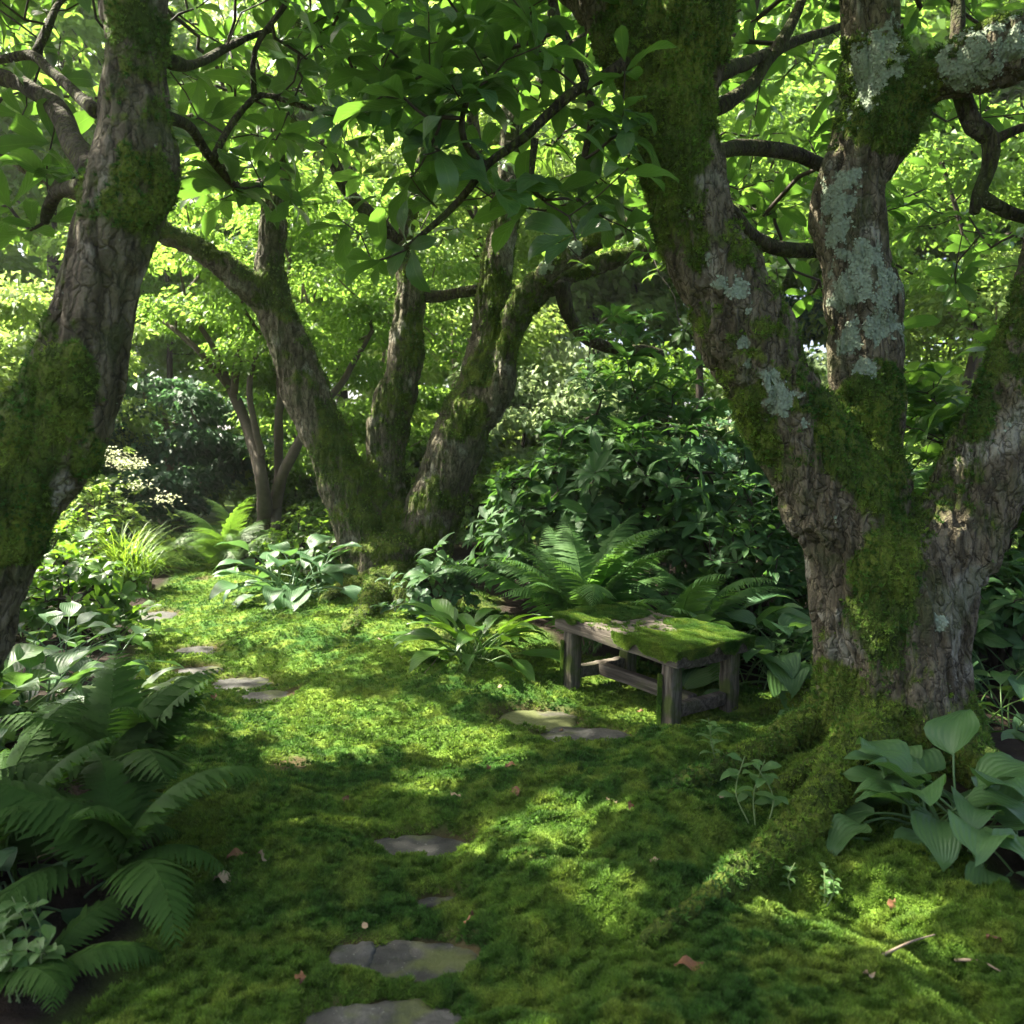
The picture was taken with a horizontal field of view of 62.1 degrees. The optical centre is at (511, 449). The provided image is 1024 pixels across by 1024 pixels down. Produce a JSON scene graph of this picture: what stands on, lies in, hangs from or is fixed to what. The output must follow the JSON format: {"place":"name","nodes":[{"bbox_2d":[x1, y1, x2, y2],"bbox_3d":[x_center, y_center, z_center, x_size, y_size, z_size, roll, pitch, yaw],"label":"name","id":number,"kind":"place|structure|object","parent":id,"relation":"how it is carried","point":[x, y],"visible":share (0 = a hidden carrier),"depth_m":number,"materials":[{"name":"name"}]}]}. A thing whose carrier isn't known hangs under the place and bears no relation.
{"place":"outdoors","nodes":[
{"label":"outdoors","id":0,"kind":"place"},
{"bbox_2d":[18,0,958,430],"label":"sky","id":1,"kind":"structure","parent":0,"point":[823,349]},
{"bbox_2d":[0,439,1023,1023],"bbox_3d":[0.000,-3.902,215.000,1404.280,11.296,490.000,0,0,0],"label":"ground","id":2,"kind":"structure","parent":0,"point":[84,991],"depth_m":3.95,"materials":[{"name":"plant"}]},
{"bbox_2d":[0,292,43,387],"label":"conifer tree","id":3,"kind":"object","parent":2,"relation":"on","point":[18,333],"visible":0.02,"depth_m":18.34,"materials":[{"name":"green plant"}]},
{"bbox_2d":[0,897,54,971],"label":"clover plant","id":4,"kind":"object","parent":2,"relation":"on","point":[20,931],"visible":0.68,"depth_m":2.50,"materials":[{"name":"green plant"}]},
{"bbox_2d":[0,924,64,1002],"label":"clover plant","id":5,"kind":"object","parent":2,"relation":"on","point":[20,956],"visible":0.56,"depth_m":2.36,"materials":[{"name":"green plant"}]},
{"bbox_2d":[0,643,86,750],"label":"broadleaf plant","id":6,"kind":"object","parent":2,"relation":"on","point":[31,650],"visible":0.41,"depth_m":4.53,"materials":[{"name":"green plant"}]},
{"bbox_2d":[0,696,109,793],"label":"fern","id":7,"kind":"object","parent":2,"relation":"on","point":[28,747],"visible":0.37,"depth_m":3.44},
{"bbox_2d":[0,642,149,743],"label":"hosta","id":8,"kind":"object","parent":2,"relation":"on","point":[57,664],"visible":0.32,"depth_m":4.66,"materials":[{"name":"green plant"}]},
{"bbox_2d":[0,846,163,944],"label":"broadleaf plant","id":9,"kind":"object","parent":2,"relation":"on","point":[7,860],"visible":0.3,"depth_m":2.77,"materials":[{"name":"green plant"}]},
{"bbox_2d":[0,893,167,1015],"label":"fern","id":10,"kind":"object","parent":2,"relation":"on","point":[47,977],"visible":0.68,"depth_m":2.45,"materials":[{"name":"plant"}]},
{"bbox_2d":[17,530,154,646],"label":"leafy shrub","id":11,"kind":"object","parent":2,"relation":"on","point":[105,586],"visible":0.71,"depth_m":6.78,"materials":[{"name":"green plant"}]},
{"bbox_2d":[0,270,176,446],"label":"lime tree","id":12,"kind":"object","parent":2,"relation":"on","point":[18,303],"visible":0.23,"depth_m":12.10,"materials":[{"name":"green plant"}]},
{"bbox_2d":[0,722,176,790],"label":"broadleaf plant","id":13,"kind":"object","parent":2,"relation":"on","point":[3,731],"visible":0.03,"depth_m":3.89,"materials":[{"name":"green plant"}]},
{"bbox_2d":[0,733,181,881],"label":"fern","id":14,"kind":"object","parent":2,"relation":"on","point":[27,850],"visible":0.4,"depth_m":2.97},
{"bbox_2d":[4,601,183,691],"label":"broadleaf plant","id":15,"kind":"object","parent":2,"relation":"on","point":[69,609],"visible":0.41,"depth_m":5.66,"materials":[{"name":"green plant"}]},
{"bbox_2d":[0,48,194,346],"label":"background tree","id":16,"kind":"object","parent":2,"relation":"on","point":[40,235],"depth_m":27.81,"materials":[{"name":"green plant"}]},
{"bbox_2d":[36,506,165,590],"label":"leafy shrub","id":17,"kind":"object","parent":2,"relation":"on","point":[61,531],"visible":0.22,"depth_m":9.23,"materials":[{"name":"green plant"}]},
{"bbox_2d":[24,596,190,650],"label":"broadleaf plant","id":18,"kind":"object","parent":2,"relation":"on","point":[153,623],"visible":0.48,"depth_m":6.52,"materials":[{"name":"green plant"}]},
{"bbox_2d":[0,665,214,721],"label":"striped plant","id":19,"kind":"object","parent":2,"relation":"on","point":[148,683],"visible":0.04,"depth_m":4.80,"materials":[{"name":"green plant"}]},
{"bbox_2d":[0,644,222,801],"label":"fern","id":20,"kind":"object","parent":2,"relation":"on","point":[147,726],"visible":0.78,"depth_m":3.56,"materials":[{"name":"plant"}]},
{"bbox_2d":[0,0,239,323],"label":"background tree","id":21,"kind":"object","parent":2,"relation":"on","point":[88,30],"visible":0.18,"depth_m":19.92,"materials":[{"name":"green plant"}]},
{"bbox_2d":[49,446,192,566],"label":"flowering shrub","id":22,"kind":"object","parent":2,"relation":"on","point":[97,496],"visible":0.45,"depth_m":10.53,"materials":[{"name":"green plant"}]},
{"bbox_2d":[66,349,182,510],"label":"background bush","id":23,"kind":"object","parent":2,"relation":"on","point":[147,371],"visible":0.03,"depth_m":21.02,"materials":[{"name":"green plant"}]},
{"bbox_2d":[51,519,209,590],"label":"grass clump","id":24,"kind":"object","parent":2,"relation":"on","point":[133,565],"visible":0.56,"depth_m":9.11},
{"bbox_2d":[0,749,280,952],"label":"fern","id":25,"kind":"object","parent":2,"relation":"on","point":[108,828],"visible":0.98,"depth_m":2.78,"materials":[{"name":"plant"}]},
{"bbox_2d":[87,493,216,556],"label":"leafy shrub","id":26,"kind":"object","parent":2,"relation":"on","point":[180,528],"visible":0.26,"depth_m":12.15,"materials":[{"name":"green plant"}]},
{"bbox_2d":[138,611,176,620],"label":"stepping stone","id":27,"kind":"object","parent":2,"relation":"on","point":[167,615],"visible":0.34,"depth_m":8.05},
{"bbox_2d":[26,167,297,518],"bbox_3d":[-7.444,-2.364,18.608,5.536,8.122,5.503,0,0,-31],"label":"maple tree","id":28,"kind":"object","parent":2,"relation":"on","point":[54,247],"visible":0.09,"depth_m":17.84,"materials":[{"name":"green plant"}]},
{"bbox_2d":[144,534,199,572],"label":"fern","id":29,"kind":"object","parent":2,"relation":"on","point":[162,545],"visible":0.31,"depth_m":10.72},
{"bbox_2d":[82,368,273,521],"bbox_3d":[-6.871,-0.036,17.625,4.892,3.390,4.512,0,0,0],"label":"background bush","id":30,"kind":"object","parent":2,"relation":"on","point":[206,378],"visible":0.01,"depth_m":17.20,"materials":[{"name":"green plant"}]},
{"bbox_2d":[86,371,288,540],"bbox_3d":[-5.565,0.217,13.391,3.653,2.898,4.143,0,0,-42],"label":"bush","id":31,"kind":"object","parent":2,"relation":"on","point":[196,439],"visible":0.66,"depth_m":12.64,"materials":[{"name":"green plant"}]},
{"bbox_2d":[175,646,215,654],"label":"stepping stone","id":32,"kind":"object","parent":2,"relation":"on","point":[203,649],"visible":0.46,"depth_m":6.68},
{"bbox_2d":[70,0,322,428],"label":"background tree","id":33,"kind":"object","parent":2,"relation":"on","point":[226,10],"visible":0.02,"depth_m":30.61,"materials":[{"name":"green plant"}]},
{"bbox_2d":[178,666,223,675],"bbox_3d":[-2.240,1.618,6.082,0.396,0.093,0.316,0,0,0],"label":"stepping stone","id":34,"kind":"object","parent":2,"relation":"on","point":[192,670],"visible":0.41,"depth_m":6.12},
{"bbox_2d":[171,494,292,569],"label":"fern","id":35,"kind":"object","parent":2,"relation":"on","point":[218,553],"visible":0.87,"depth_m":10.82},
{"bbox_2d":[0,0,471,681],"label":"mossy tree","id":36,"kind":"object","parent":2,"relation":"on","point":[62,392],"visible":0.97,"depth_m":2.99,"materials":[{"name":"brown plant"}]},
{"bbox_2d":[134,19,349,427],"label":"background tree","id":37,"kind":"object","parent":2,"relation":"on","point":[155,354],"visible":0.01,"depth_m":29.70,"materials":[{"name":"green plant"}]},
{"bbox_2d":[212,677,272,690],"bbox_3d":[-1.838,1.626,5.758,0.467,0.091,0.397,0,0,0],"label":"stepping stone","id":38,"kind":"object","parent":2,"relation":"on","point":[245,683],"visible":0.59,"depth_m":5.79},
{"bbox_2d":[56,149,442,534],"bbox_3d":[-3.411,-1.294,11.649,4.655,4.947,4.598,0,0,43],"label":"maple tree","id":39,"kind":"object","parent":2,"relation":"on","point":[202,316],"visible":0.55,"depth_m":11.32,"materials":[{"name":"green plant"}]},
{"bbox_2d":[242,690,288,702],"bbox_3d":[-1.510,1.593,5.370,0.433,0.090,0.291,0,0,0],"label":"stepping stone","id":40,"kind":"object","parent":2,"relation":"on","point":[268,695],"visible":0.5,"depth_m":5.38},
{"bbox_2d":[208,534,361,611],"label":"hosta","id":41,"kind":"object","parent":2,"relation":"on","point":[292,595],"visible":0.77,"depth_m":8.44,"materials":[{"name":"green plant"}]},
{"bbox_2d":[218,394,366,532],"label":"background bush","id":42,"kind":"object","parent":2,"relation":"on","point":[301,486],"visible":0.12,"depth_m":14.34,"materials":[{"name":"green plant"}]},
{"bbox_2d":[252,499,335,551],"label":"leafy shrub","id":43,"kind":"object","parent":2,"relation":"on","point":[317,509],"visible":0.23,"depth_m":11.70,"materials":[{"name":"green plant"}]},
{"bbox_2d":[248,506,340,581],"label":"leafy shrub","id":44,"kind":"object","parent":2,"relation":"on","point":[323,547],"visible":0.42,"depth_m":9.61,"materials":[{"name":"green plant"}]},
{"bbox_2d":[156,172,518,475],"bbox_3d":[-2.657,-1.426,13.553,5.578,6.178,4.869,0,0,0],"label":"maple tree","id":45,"kind":"object","parent":2,"relation":"on","point":[430,398],"visible":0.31,"depth_m":12.88,"materials":[{"name":"green plant"}]},
{"bbox_2d":[223,22,454,406],"bbox_3d":[-4.663,-5.096,24.918,8.252,13.630,8.143,0,0,31],"label":"background tree","id":46,"kind":"object","parent":2,"relation":"on","point":[302,116],"visible":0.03,"depth_m":23.18,"materials":[{"name":"green plant"}]},
{"bbox_2d":[329,941,375,967],"bbox_3d":[-0.504,1.622,2.656,0.152,0.093,0.181,0,0,0],"label":"stepping stone","id":47,"kind":"object","parent":2,"relation":"on","point":[361,953],"visible":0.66,"depth_m":2.67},
{"bbox_2d":[302,998,461,1023],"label":"stepping stone","id":48,"kind":"object","parent":2,"relation":"on","point":[415,1011],"visible":0.94,"depth_m":2.37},
{"bbox_2d":[0,0,805,642],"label":"mossy tree","id":49,"kind":"object","parent":2,"relation":"on","point":[386,514],"visible":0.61,"depth_m":9.03,"materials":[{"name":"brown plant"}]},
{"bbox_2d":[374,835,464,855],"bbox_3d":[-0.360,1.607,3.359,0.456,0.093,0.237,0,0,0],"label":"stepping stone","id":50,"kind":"object","parent":2,"relation":"on","point":[432,844],"visible":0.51,"depth_m":3.38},
{"bbox_2d":[368,940,476,982],"bbox_3d":[-0.304,1.626,2.641,0.469,0.090,0.242,0,0,0],"label":"stepping stone","id":51,"kind":"object","parent":2,"relation":"on","point":[423,962],"visible":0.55,"depth_m":2.65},
{"bbox_2d":[370,555,480,624],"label":"leafy shrub","id":52,"kind":"object","parent":2,"relation":"on","point":[426,590],"visible":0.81,"depth_m":7.36,"materials":[{"name":"green plant"}]},
{"bbox_2d":[354,395,496,500],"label":"background bush","id":53,"kind":"object","parent":2,"relation":"on","point":[418,451],"visible":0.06,"depth_m":15.23,"materials":[{"name":"green plant"}]},
{"bbox_2d":[416,897,452,908],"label":"stepping stone","id":54,"kind":"object","parent":2,"relation":"on","point":[431,901],"visible":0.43,"depth_m":2.97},
{"bbox_2d":[297,1,584,389],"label":"background tree","id":55,"kind":"object","parent":2,"relation":"on","point":[443,380],"visible":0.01,"depth_m":24.77,"materials":[{"name":"green plant"}]},
{"bbox_2d":[334,253,569,478],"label":"lime tree","id":56,"kind":"object","parent":2,"relation":"on","point":[534,329],"visible":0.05,"depth_m":18.20,"materials":[{"name":"green plant"}]},
{"bbox_2d":[405,461,503,537],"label":"leafy shrub","id":57,"kind":"object","parent":2,"relation":"on","point":[472,490],"visible":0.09,"depth_m":12.31,"materials":[{"name":"green plant"}]},
{"bbox_2d":[309,56,614,527],"bbox_3d":[-0.673,-2.568,15.010,5.325,8.495,5.385,0,0,0],"label":"lime tree","id":58,"kind":"object","parent":2,"relation":"on","point":[525,238],"visible":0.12,"depth_m":14.06,"materials":[{"name":"green plant"}]},
{"bbox_2d":[380,599,560,684],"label":"broadleaf plant","id":59,"kind":"object","parent":2,"relation":"on","point":[444,608],"visible":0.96,"depth_m":5.68,"materials":[{"name":"green plant"}]},
{"bbox_2d":[411,355,635,493],"bbox_3d":[0.305,-0.172,18.184,4.882,3.609,4.971,0,0,0],"label":"background bush","id":60,"kind":"object","parent":2,"relation":"on","point":[542,404],"visible":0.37,"depth_m":16.69,"materials":[{"name":"green plant"}]},
{"bbox_2d":[499,710,579,731],"bbox_3d":[0.140,1.564,4.799,0.502,0.093,0.456,0,0,12],"label":"stepping stone","id":61,"kind":"object","parent":2,"relation":"on","point":[549,720],"visible":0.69,"depth_m":4.84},
{"bbox_2d":[58,547,1023,1023],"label":"moss carpet","id":62,"kind":"object","parent":2,"relation":"on","point":[216,989],"visible":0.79,"depth_m":2.90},
{"bbox_2d":[213,870,232,882],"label":"fallen leaf","id":63,"kind":"object","parent":62,"relation":"on","point":[223,877],"visible":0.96,"depth_m":2.94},
{"bbox_2d":[227,847,247,857],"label":"fallen leaf","id":64,"kind":"object","parent":62,"relation":"on","point":[234,851],"visible":1,"depth_m":3.07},
{"bbox_2d":[295,970,305,984],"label":"fallen leaf","id":65,"kind":"object","parent":62,"relation":"on","point":[301,976],"visible":1,"depth_m":2.46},
{"bbox_2d":[674,955,703,970],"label":"fallen leaf","id":66,"kind":"object","parent":62,"relation":"on","point":[687,961],"visible":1,"depth_m":2.37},
{"bbox_2d":[779,862,842,905],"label":"leafy seedling","id":67,"kind":"object","parent":62,"relation":"on","point":[831,883],"visible":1,"depth_m":2.88,"materials":[{"name":"green plant"}]},
{"bbox_2d":[882,934,934,954],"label":"twig","id":68,"kind":"object","parent":62,"relation":"on","point":[890,951],"visible":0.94,"depth_m":2.50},
{"bbox_2d":[954,958,1000,971],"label":"twig","id":69,"kind":"object","parent":62,"relation":"on","point":[965,960],"visible":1,"depth_m":2.47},
{"bbox_2d":[455,412,644,543],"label":"leafy shrub","id":70,"kind":"object","parent":2,"relation":"on","point":[483,487],"visible":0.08,"depth_m":12.30,"materials":[{"name":"green plant"}]},
{"bbox_2d":[431,512,693,654],"bbox_3d":[0.662,1.001,6.331,1.859,1.004,1.815,0,0,-36],"label":"fern","id":71,"kind":"object","parent":2,"relation":"on","point":[585,579],"visible":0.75,"depth_m":6.24,"materials":[{"name":"plant"}]},
{"bbox_2d":[498,318,659,481],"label":"weeping tree","id":72,"kind":"object","parent":2,"relation":"on","point":[572,355],"visible":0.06,"depth_m":19.74,"materials":[{"name":"green plant"}]},
{"bbox_2d":[541,726,629,742],"bbox_3d":[0.376,1.557,4.459,0.538,0.092,0.454,0,0,13],"label":"stepping stone","id":73,"kind":"object","parent":2,"relation":"on","point":[586,733],"visible":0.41,"depth_m":4.55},
{"bbox_2d":[451,13,731,360],"bbox_3d":[1.943,-5.321,22.747,8.324,14.195,7.658,0,0,0],"label":"background tree","id":74,"kind":"object","parent":2,"relation":"on","point":[588,293],"visible":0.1,"depth_m":21.57,"materials":[{"name":"green plant"}]},
{"bbox_2d":[402,303,804,603],"bbox_3d":[1.154,0.004,8.056,3.776,2.716,2.861,0,0,12],"label":"evergreen shrub","id":75,"kind":"object","parent":2,"relation":"on","point":[571,486],"visible":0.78,"depth_m":7.51,"materials":[{"name":"green plant"}]},
{"bbox_2d":[236,0,1023,945],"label":"mossy tree","id":76,"kind":"object","parent":2,"relation":"on","point":[898,572],"visible":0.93,"depth_m":4.01,"materials":[{"name":"brown plant"}]},
{"bbox_2d":[552,601,755,724],"bbox_3d":[0.835,1.325,5.214,0.688,0.573,1.095,0,3,-37],"label":"bench","id":77,"kind":"object","parent":2,"relation":"on","point":[673,646],"visible":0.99,"depth_m":5.01,"materials":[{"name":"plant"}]},
{"bbox_2d":[564,341,744,493],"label":"background bush","id":78,"kind":"object","parent":2,"relation":"on","point":[638,367],"visible":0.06,"depth_m":17.86,"materials":[{"name":"green plant"}]},
{"bbox_2d":[557,2,803,494],"bbox_3d":[4.453,-6.130,26.563,11.698,15.733,10.551,0,0,0],"label":"background tree","id":79,"kind":"object","parent":2,"relation":"on","point":[670,324],"visible":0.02,"depth_m":23.00,"materials":[{"name":"green plant"}]},
{"bbox_2d":[563,157,797,406],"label":"background tree","id":80,"kind":"object","parent":2,"relation":"on","point":[665,346],"depth_m":36.09,"materials":[{"name":"green plant"}]},
{"bbox_2d":[590,562,790,689],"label":"fern","id":81,"kind":"object","parent":2,"relation":"on","point":[684,605],"visible":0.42,"depth_m":5.93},
{"bbox_2d":[560,54,834,479],"bbox_3d":[3.439,-2.678,15.318,5.245,8.662,5.650,0,0,0],"label":"maple tree","id":82,"kind":"object","parent":2,"relation":"on","point":[790,102],"visible":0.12,"depth_m":14.24,"materials":[{"name":"green plant"}]},
{"bbox_2d":[695,718,731,758],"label":"fern seedling","id":83,"kind":"object","parent":2,"relation":"on","point":[712,742],"visible":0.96,"depth_m":3.74,"materials":[{"name":"green plant"}]},
{"bbox_2d":[645,408,796,555],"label":"leafy shrub","id":84,"kind":"object","parent":2,"relation":"on","point":[733,461],"visible":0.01,"depth_m":10.58,"materials":[{"name":"green plant"}]},
{"bbox_2d":[657,582,812,685],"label":"hosta","id":85,"kind":"object","parent":2,"relation":"on","point":[768,620],"visible":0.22,"depth_m":5.80,"materials":[{"name":"green plant"}]},
{"bbox_2d":[652,349,827,507],"bbox_3d":[5.288,-0.313,18.143,4.764,3.928,4.620,0,0,-31],"label":"background bush","id":86,"kind":"object","parent":2,"relation":"on","point":[822,368],"visible":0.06,"depth_m":17.53,"materials":[{"name":"green plant"}]},
{"bbox_2d":[684,603,812,715],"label":"hosta","id":87,"kind":"object","parent":2,"relation":"on","point":[789,672],"visible":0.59,"depth_m":5.38,"materials":[{"name":"green plant"}]},
{"bbox_2d":[686,469,811,641],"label":"evergreen shrub","id":88,"kind":"object","parent":2,"relation":"on","point":[775,558],"visible":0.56,"depth_m":6.45,"materials":[{"name":"green plant"}]},
{"bbox_2d":[717,752,788,824],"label":"leafy seedling","id":89,"kind":"object","parent":2,"relation":"on","point":[766,797],"visible":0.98,"depth_m":3.20,"materials":[{"name":"green plant"}]},
{"bbox_2d":[714,287,826,456],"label":"dark tree","id":90,"kind":"object","parent":2,"relation":"on","point":[792,299],"visible":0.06,"depth_m":20.50,"materials":[{"name":"green plant"}]},
{"bbox_2d":[772,632,811,663],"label":"leafy seedling","id":91,"kind":"object","parent":2,"relation":"on","point":[785,649],"visible":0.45,"depth_m":5.29,"materials":[{"name":"green plant"}]},
{"bbox_2d":[737,443,919,607],"bbox_3d":[2.830,0.602,7.462,1.914,1.724,1.631,0,0,13],"label":"evergreen shrub","id":92,"kind":"object","parent":2,"relation":"on","point":[799,555],"visible":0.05,"depth_m":7.17,"materials":[{"name":"green plant"}]},
{"bbox_2d":[720,0,1016,350],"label":"background tree","id":93,"kind":"object","parent":2,"relation":"on","point":[933,34],"visible":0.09,"depth_m":19.43,"materials":[{"name":"green plant"}]},
{"bbox_2d":[731,0,1014,306],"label":"background tree","id":94,"kind":"object","parent":2,"relation":"on","point":[938,255],"visible":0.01,"depth_m":23.53,"materials":[{"name":"green plant"}]},
{"bbox_2d":[807,338,984,469],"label":"background bush","id":95,"kind":"object","parent":2,"relation":"on","point":[824,373],"depth_m":16.39,"materials":[{"name":"green plant"}]},
{"bbox_2d":[806,252,994,355],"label":"background tree","id":96,"kind":"object","parent":2,"relation":"on","point":[811,350],"depth_m":32.50,"materials":[{"name":"green plant"}]},
{"bbox_2d":[788,404,1018,548],"bbox_3d":[5.133,0.270,10.981,3.508,2.427,3.162,0,0,-11],"label":"leafy shrub","id":97,"kind":"object","parent":2,"relation":"on","point":[920,465],"visible":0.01,"depth_m":10.55,"materials":[{"name":"green plant"}]},
{"bbox_2d":[797,92,1023,395],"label":"maple tree","id":98,"kind":"object","parent":2,"relation":"on","point":[1007,181],"visible":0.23,"depth_m":12.88,"materials":[{"name":"green plant"}]},
{"bbox_2d":[813,709,1023,886],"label":"hosta","id":99,"kind":"object","parent":2,"relation":"on","point":[997,792],"visible":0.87,"depth_m":3.13,"materials":[{"name":"green plant"}]},
{"bbox_2d":[903,244,1021,447],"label":"lime tree","id":100,"kind":"object","parent":2,"relation":"on","point":[951,324],"visible":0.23,"depth_m":13.24,"materials":[{"name":"green plant"}]},
{"bbox_2d":[904,325,1023,652],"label":"evergreen shrub","id":101,"kind":"object","parent":2,"relation":"on","point":[942,414],"visible":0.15,"depth_m":6.22,"materials":[{"name":"green plant"}]},
{"bbox_2d":[912,0,1023,311],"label":"background tree","id":102,"kind":"object","parent":2,"relation":"on","point":[1010,94],"visible":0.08,"depth_m":18.83,"materials":[{"name":"green plant"}]},
{"bbox_2d":[927,10,1023,324],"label":"background tree","id":103,"kind":"object","parent":2,"relation":"on","point":[944,255],"visible":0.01,"depth_m":23.28,"materials":[{"name":"green plant"}]},
{"bbox_2d":[972,526,1023,690],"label":"evergreen shrub","id":104,"kind":"object","parent":2,"relation":"on","point":[993,630],"visible":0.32,"depth_m":5.29,"materials":[{"name":"green plant"}]},
{"bbox_2d":[972,643,1023,730],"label":"broadleaf plant","id":105,"kind":"object","parent":2,"relation":"on","point":[1017,686],"visible":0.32,"depth_m":4.90,"materials":[{"name":"green plant"}]},
{"bbox_2d":[974,670,1023,740],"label":"broadleaf plant","id":106,"kind":"object","parent":2,"relation":"on","point":[1000,678],"visible":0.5,"depth_m":4.75,"materials":[{"name":"green plant"}]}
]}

